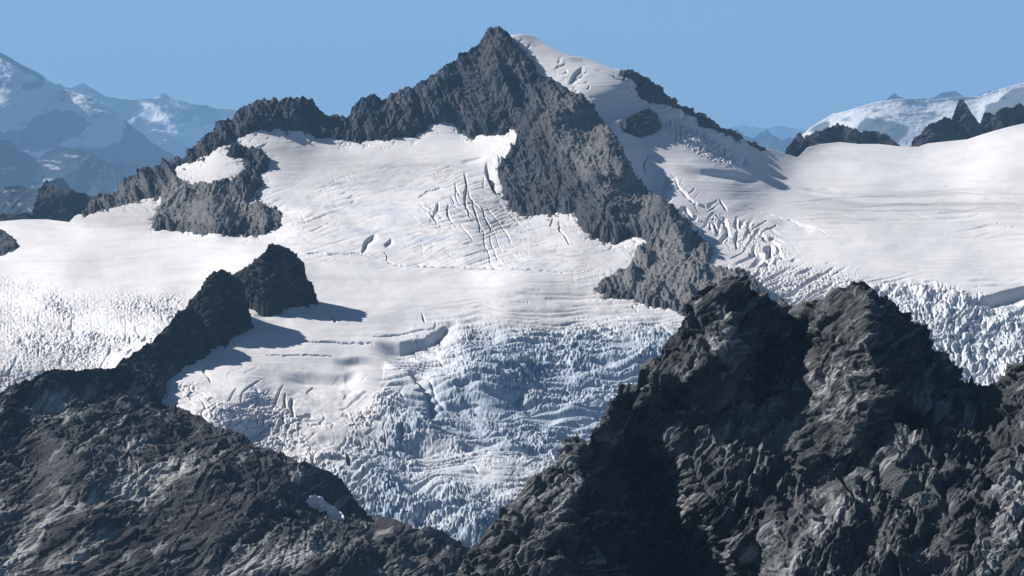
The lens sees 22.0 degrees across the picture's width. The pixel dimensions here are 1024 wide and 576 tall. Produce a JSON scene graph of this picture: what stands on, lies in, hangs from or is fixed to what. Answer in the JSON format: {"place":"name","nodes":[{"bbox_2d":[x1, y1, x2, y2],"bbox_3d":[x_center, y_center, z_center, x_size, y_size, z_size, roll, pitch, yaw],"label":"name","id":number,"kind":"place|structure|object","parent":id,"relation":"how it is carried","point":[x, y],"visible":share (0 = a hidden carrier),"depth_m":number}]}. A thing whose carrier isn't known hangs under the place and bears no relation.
{"place":"outdoors","nodes":[
{"label":"outdoors","id":0,"kind":"place"},
{"bbox_2d":[0,178,94,214],"bbox_3d":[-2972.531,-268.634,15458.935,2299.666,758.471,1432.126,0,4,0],"label":"mountain ridge","id":1,"kind":"structure","parent":0,"point":[17,199],"depth_m":15437.73},
{"bbox_2d":[0,138,152,195],"bbox_3d":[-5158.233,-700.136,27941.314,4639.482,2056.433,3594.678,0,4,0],"label":"mountain range","id":2,"kind":"structure","parent":0,"point":[89,173],"depth_m":27866.73},
{"bbox_2d":[0,53,174,167],"bbox_3d":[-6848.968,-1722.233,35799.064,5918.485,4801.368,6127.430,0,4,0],"label":"mountain","id":3,"kind":"structure","parent":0,"point":[40,115],"depth_m":35453.77},
{"bbox_2d":[57,83,235,158],"bbox_3d":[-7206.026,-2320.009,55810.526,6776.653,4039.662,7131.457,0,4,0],"label":"mountain range","id":4,"kind":"structure","parent":0,"point":[172,126],"depth_m":55502.59},
{"bbox_2d":[0,365,470,575],"bbox_3d":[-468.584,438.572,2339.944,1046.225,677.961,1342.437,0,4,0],"label":"rocky slope","id":5,"kind":"structure","parent":0,"point":[119,470],"depth_m":2391.68},
{"bbox_2d":[306,495,344,519],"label":"snow patch","id":6,"kind":"object","parent":5,"relation":"on","point":[316,502],"visible":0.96,"depth_m":2450.07},
{"bbox_2d":[82,26,762,315],"bbox_3d":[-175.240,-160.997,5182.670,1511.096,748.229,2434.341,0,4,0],"label":"rocky peak","id":7,"kind":"structure","parent":0,"point":[566,156],"depth_m":5228.52},
{"bbox_2d":[621,107,660,137],"bbox_3d":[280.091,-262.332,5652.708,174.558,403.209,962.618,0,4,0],"label":"rock outcrop","id":8,"kind":"object","parent":7,"relation":"on","point":[641,124],"visible":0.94,"depth_m":5454.82},
{"bbox_2d":[615,69,749,142],"bbox_3d":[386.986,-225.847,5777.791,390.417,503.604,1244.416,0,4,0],"label":"rock shoulder","id":9,"kind":"object","parent":7,"relation":"on","point":[648,90],"visible":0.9,"depth_m":5671.65},
{"bbox_2d":[745,140,765,150],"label":"rock knoll","id":10,"kind":"structure","parent":7,"relation":"on","point":[754,144],"depth_m":5954.42},
{"bbox_2d":[0,34,1023,547],"bbox_3d":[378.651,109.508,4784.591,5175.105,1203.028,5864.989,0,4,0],"label":"glacier","id":11,"kind":"object","parent":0,"point":[456,354],"visible":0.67,"depth_m":4389.13},
{"bbox_2d":[0,229,17,255],"bbox_3d":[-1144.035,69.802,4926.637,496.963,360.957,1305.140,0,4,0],"label":"moraine rock","id":12,"kind":"object","parent":11,"relation":"on","point":[8,243],"visible":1,"depth_m":4815.17},
{"bbox_2d":[0,212,45,220],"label":"rock crag","id":13,"kind":"structure","parent":11,"relation":"on","point":[9,216],"depth_m":6947.16},
{"bbox_2d":[32,180,93,221],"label":"rock crag","id":14,"kind":"structure","parent":11,"relation":"on","point":[53,203],"depth_m":7552.48},
{"bbox_2d":[115,308,210,401],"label":"rock spine","id":15,"kind":"object","parent":11,"relation":"on","point":[179,343],"visible":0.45,"depth_m":3346.91},
{"bbox_2d":[184,269,253,348],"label":"rock tower","id":16,"kind":"structure","parent":11,"relation":"on","point":[217,301],"depth_m":3550.65},
{"bbox_2d":[233,243,317,316],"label":"rock tower","id":17,"kind":"structure","parent":11,"relation":"on","point":[273,279],"depth_m":3769.25},
{"bbox_2d":[785,122,899,156],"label":"rock crag","id":18,"kind":"structure","parent":11,"relation":"on","point":[800,144],"depth_m":6881.18},
{"bbox_2d":[909,99,985,146],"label":"rock pinnacle","id":19,"kind":"object","parent":11,"relation":"on","point":[963,124],"visible":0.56,"depth_m":6992.55},
{"bbox_2d":[980,102,1023,132],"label":"rock crag","id":20,"kind":"structure","parent":11,"relation":"on","point":[1004,117],"depth_m":7033.67},
{"bbox_2d":[0,0,1023,129],"label":"sky","id":21,"kind":"structure","parent":0,"point":[762,64]},
{"bbox_2d":[446,275,1023,575],"bbox_3d":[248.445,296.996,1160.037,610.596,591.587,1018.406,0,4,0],"label":"rocky crag","id":22,"kind":"structure","parent":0,"point":[853,428],"depth_m":1226.74},
{"bbox_2d":[736,129,792,153],"bbox_3d":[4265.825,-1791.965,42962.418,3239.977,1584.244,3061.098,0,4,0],"label":"mountain range","id":23,"kind":"structure","parent":0,"point":[767,139],"depth_m":42970.41},
{"bbox_2d":[728,125,807,139],"bbox_3d":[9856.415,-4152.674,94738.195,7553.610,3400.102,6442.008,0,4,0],"label":"mountain range","id":24,"kind":"structure","parent":0,"point":[781,132],"depth_m":94301.45},
{"bbox_2d":[802,83,1023,146],"bbox_3d":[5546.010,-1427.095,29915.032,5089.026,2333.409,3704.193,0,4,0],"label":"snowy mountain","id":25,"kind":"structure","parent":0,"point":[902,123],"depth_m":29839.68},
{"bbox_2d":[885,91,991,100],"bbox_3d":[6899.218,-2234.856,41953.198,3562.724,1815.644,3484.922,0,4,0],"label":"mountain peak","id":26,"kind":"structure","parent":0,"point":[938,96],"depth_m":42117.03}
]}

